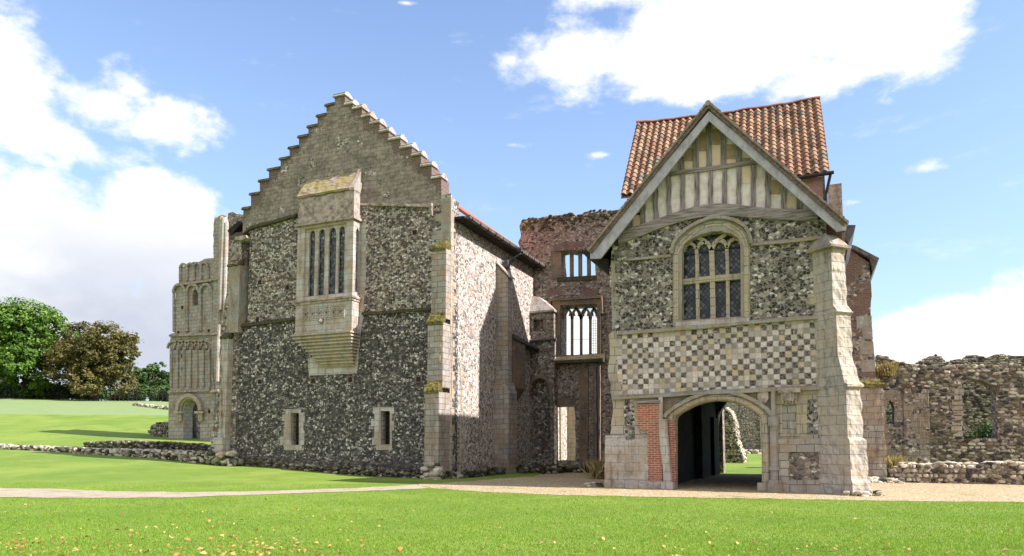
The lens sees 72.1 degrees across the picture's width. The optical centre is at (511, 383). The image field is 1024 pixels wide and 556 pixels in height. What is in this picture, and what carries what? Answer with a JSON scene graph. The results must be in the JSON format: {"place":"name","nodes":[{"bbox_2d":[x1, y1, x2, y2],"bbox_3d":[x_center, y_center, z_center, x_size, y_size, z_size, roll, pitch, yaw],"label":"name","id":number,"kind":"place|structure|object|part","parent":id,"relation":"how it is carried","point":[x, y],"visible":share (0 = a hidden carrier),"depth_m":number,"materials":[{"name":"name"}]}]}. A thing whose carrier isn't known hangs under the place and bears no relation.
{"place":"outdoors","nodes":[
{"label":"outdoors","id":0,"kind":"place"},
{"bbox_2d":[0,484,428,497],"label":"path","id":1,"kind":"structure","parent":0,"point":[36,492],"depth_m":22.70,"materials":[{"name":"beige gravel"}]},
{"bbox_2d":[0,398,1023,555],"bbox_3d":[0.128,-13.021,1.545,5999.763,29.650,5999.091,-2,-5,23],"label":"ground","id":2,"kind":"structure","parent":0,"point":[60,422],"depth_m":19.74,"materials":[{"name":"green plant"}]},
{"bbox_2d":[0,384,28,397],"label":"hedge","id":3,"kind":"object","parent":2,"relation":"on","point":[4,394],"visible":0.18,"depth_m":127.28,"materials":[{"name":"green plant"}]},
{"bbox_2d":[0,296,90,398],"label":"broadleaf tree","id":4,"kind":"object","parent":2,"relation":"on","point":[22,356],"visible":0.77,"depth_m":114.54,"materials":[{"name":"green plant"}]},
{"bbox_2d":[9,384,83,398],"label":"hedge","id":5,"kind":"object","parent":2,"relation":"on","point":[61,392],"visible":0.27,"depth_m":119.55,"materials":[{"name":"green plant"}]},
{"bbox_2d":[1,388,167,401],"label":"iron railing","id":6,"kind":"object","parent":2,"relation":"on","point":[106,393],"visible":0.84,"depth_m":117.73,"materials":[{"name":"metal"}]},
{"bbox_2d":[60,386,109,399],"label":"hedge","id":7,"kind":"object","parent":2,"relation":"on","point":[100,394],"visible":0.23,"depth_m":127.98,"materials":[{"name":"green plant"}]},
{"bbox_2d":[41,320,143,400],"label":"chestnut tree","id":8,"kind":"object","parent":2,"relation":"on","point":[98,363],"visible":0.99,"depth_m":112.74,"materials":[{"name":"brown plant"}]},
{"bbox_2d":[0,443,214,464],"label":"ruined footing","id":9,"kind":"object","parent":2,"relation":"on","point":[200,456],"visible":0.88,"depth_m":41.20,"materials":[{"name":"stone"}]},
{"bbox_2d":[107,383,159,400],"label":"hedge","id":10,"kind":"object","parent":2,"relation":"on","point":[143,387],"visible":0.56,"depth_m":128.51,"materials":[{"name":"green plant"}]},
{"bbox_2d":[119,366,159,400],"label":"broadleaf tree","id":11,"kind":"object","parent":2,"relation":"on","point":[123,380],"visible":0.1,"depth_m":162.98,"materials":[{"name":"green plant"}]},
{"bbox_2d":[83,440,210,450],"bbox_3d":[-25.588,4.497,48.667,15.769,1.207,2.063,-3,-6,32],"label":"ruined footing","id":12,"kind":"object","parent":2,"relation":"on","point":[146,444],"visible":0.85,"depth_m":46.76,"materials":[{"name":"stone"}]},
{"bbox_2d":[128,361,169,387],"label":"broadleaf tree","id":13,"kind":"object","parent":2,"relation":"on","point":[145,375],"visible":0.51,"depth_m":148.95,"materials":[{"name":"green plant"}]},
{"bbox_2d":[132,403,168,409],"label":"ruined footing","id":14,"kind":"object","parent":2,"relation":"on","point":[151,406],"visible":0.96,"depth_m":99.67,"materials":[{"name":"stone"}]},
{"bbox_2d":[148,421,167,436],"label":"masonry stump","id":15,"kind":"object","parent":2,"relation":"on","point":[160,429],"visible":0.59,"depth_m":65.10,"materials":[{"name":"stone"}]},
{"bbox_2d":[148,385,169,401],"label":"hedge","id":16,"kind":"object","parent":2,"relation":"on","point":[164,388],"visible":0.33,"depth_m":128.37,"materials":[{"name":"green plant"}]},
{"bbox_2d":[154,369,169,386],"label":"broadleaf tree","id":17,"kind":"object","parent":2,"relation":"on","point":[163,374],"visible":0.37,"depth_m":143.62,"materials":[{"name":"green plant"}]},
{"bbox_2d":[166,212,242,441],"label":"ruined church tower","id":18,"kind":"structure","parent":2,"relation":"on","point":[199,289],"depth_m":62.39,"materials":[{"name":"stone"}]},
{"bbox_2d":[217,458,226,465],"bbox_3d":[-14.977,4.091,36.657,0.938,0.385,0.859,-2,-5,23],"label":"green plant","id":19,"kind":"object","parent":2,"relation":"on","point":[219,464],"visible":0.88,"depth_m":36.45,"materials":[{"name":"green plant"}]},
{"bbox_2d":[205,92,572,479],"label":"gabled lodging","id":20,"kind":"structure","parent":2,"relation":"on","point":[376,313],"depth_m":35.31,"materials":[{"name":"stone"}]},
{"bbox_2d":[280,409,304,449],"bbox_3d":[-11.116,2.369,36.207,1.537,2.121,0.550,-2,-5,23],"label":"slot window","id":21,"kind":"structure","parent":20,"relation":"in","point":[289,440],"depth_m":36.04,"materials":[{"name":"stone"}]},
{"bbox_2d":[290,168,362,367],"bbox_3d":[-9.307,-5.835,35.418,3.690,10.192,0.914,-2,-5,23],"label":"oriel window","id":22,"kind":"structure","parent":20,"relation":"in","point":[327,303],"depth_m":35.18,"materials":[{"name":"stone"}]},
{"bbox_2d":[371,407,393,449],"bbox_3d":[-6.123,2.179,34.083,1.324,2.074,0.550,-2,-5,23],"label":"slot window","id":23,"kind":"structure","parent":20,"relation":"in","point":[383,416],"depth_m":33.96,"materials":[{"name":"stone"}]},
{"bbox_2d":[0,473,1022,555],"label":"fallen leaves","id":24,"kind":"object","parent":2,"relation":"on","point":[400,548],"visible":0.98,"depth_m":10.78,"materials":[{"name":"plant"}]},
{"bbox_2d":[558,406,575,459],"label":"sunlit court wall","id":25,"kind":"structure","parent":2,"relation":"on","point":[566,435],"depth_m":49.48,"materials":[{"name":"stone"}]},
{"bbox_2d":[518,209,725,472],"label":"ruined link wall","id":26,"kind":"structure","parent":2,"relation":"on","point":[560,377],"depth_m":41.78,"materials":[{"name":"brick"}]},
{"bbox_2d":[418,472,1023,501],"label":"gravel yard","id":27,"kind":"structure","parent":2,"relation":"on","point":[716,486],"depth_m":24.31,"materials":[{"name":"beige gravel"}]},
{"bbox_2d":[580,458,604,478],"bbox_3d":[4.021,3.788,31.613,1.531,0.989,1.447,3,-6,-32],"label":"dry plant","id":28,"kind":"object","parent":27,"relation":"on","point":[596,469],"visible":0.65,"depth_m":31.44,"materials":[{"name":"beige plant"}]},
{"bbox_2d":[584,482,603,486],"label":"loose stones","id":29,"kind":"object","parent":27,"relation":"on","point":[593,484],"visible":0.63,"depth_m":26.02,"materials":[{"name":"grey stone"}]},
{"bbox_2d":[887,460,1023,484],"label":"flint wall","id":30,"kind":"structure","parent":27,"relation":"on","point":[1008,472],"depth_m":27.86,"materials":[{"name":"stone"}]},
{"bbox_2d":[582,100,885,496],"bbox_3d":[8.899,-2.646,28.713,9.850,13.723,11.799,-2,-5,23],"label":"gatehouse porch","id":31,"kind":"object","parent":2,"relation":"on","point":[718,251],"visible":0.97,"depth_m":24.44,"materials":[{"name":"stone"}]},
{"bbox_2d":[670,215,752,327],"bbox_3d":[7.034,-3.918,24.764,2.823,3.927,0.599,-2,-5,23],"label":"traceried window","id":32,"kind":"structure","parent":31,"relation":"in","point":[711,259],"depth_m":24.89,"materials":[{"name":"grey stone"}]},
{"bbox_2d":[724,407,746,462],"bbox_3d":[15.838,3.784,50.865,2.065,4.193,2.493,-2,-5,23],"label":"leaning flint stump","id":33,"kind":"object","parent":2,"relation":"on","point":[735,451],"visible":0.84,"depth_m":49.79,"materials":[{"name":"stone"}]},
{"bbox_2d":[725,402,761,449],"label":"cloister wall","id":34,"kind":"structure","parent":2,"relation":"on","point":[749,423],"depth_m":73.82,"materials":[{"name":"stone"}]},
{"bbox_2d":[744,449,761,453],"bbox_3d":[21.766,6.117,62.342,3.881,0.623,0.811,0,-5,5],"label":"ruined footing","id":35,"kind":"object","parent":2,"relation":"on","point":[754,451],"visible":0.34,"depth_m":62.15,"materials":[{"name":"stone"}]},
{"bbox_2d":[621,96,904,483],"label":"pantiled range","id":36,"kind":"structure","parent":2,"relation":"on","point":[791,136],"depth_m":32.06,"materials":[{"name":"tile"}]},
{"bbox_3d":[10.383,3.181,35.876,0.120,2.880,2.000,-2,-5,23],"label":"open door","id":37,"kind":"part","parent":36,"relation":"part of","materials":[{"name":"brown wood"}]},
{"bbox_2d":[885,454,918,477],"bbox_3d":[16.996,3.699,31.537,2.140,1.154,2.064,1,-5,-10],"label":"dry plant","id":38,"kind":"object","parent":2,"relation":"on","point":[891,461],"visible":0.2,"depth_m":31.21,"materials":[{"name":"beige plant"}]},
{"bbox_2d":[875,355,1023,463],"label":"ruined precinct wall","id":39,"kind":"structure","parent":2,"relation":"on","point":[928,424],"depth_m":32.68,"materials":[{"name":"stone"}]},
{"bbox_2d":[875,360,899,376],"bbox_3d":[17.847,-0.738,33.753,1.459,0.768,1.318,1,-5,-15],"label":"dry plant","id":40,"kind":"object","parent":39,"relation":"on","point":[881,369],"visible":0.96,"depth_m":33.46,"materials":[{"name":"beige plant"}]},
{"bbox_2d":[875,354,1023,438],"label":"ruined rear wall","id":41,"kind":"structure","parent":2,"relation":"on","point":[976,398],"depth_m":39.94,"materials":[{"name":"stone"}]},
{"bbox_2d":[962,423,992,438],"bbox_3d":[23.658,3.213,34.367,4.617,2.722,2.153,0,-5,1],"label":"shrub","id":42,"kind":"object","parent":2,"relation":"on","point":[982,432],"visible":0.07,"depth_m":34.55,"materials":[{"name":"green plant"}]},
{"bbox_2d":[0,0,1023,400],"label":"sky","id":43,"kind":"structure","parent":0,"point":[127,127],"materials":[{"name":"blue"}]}
]}

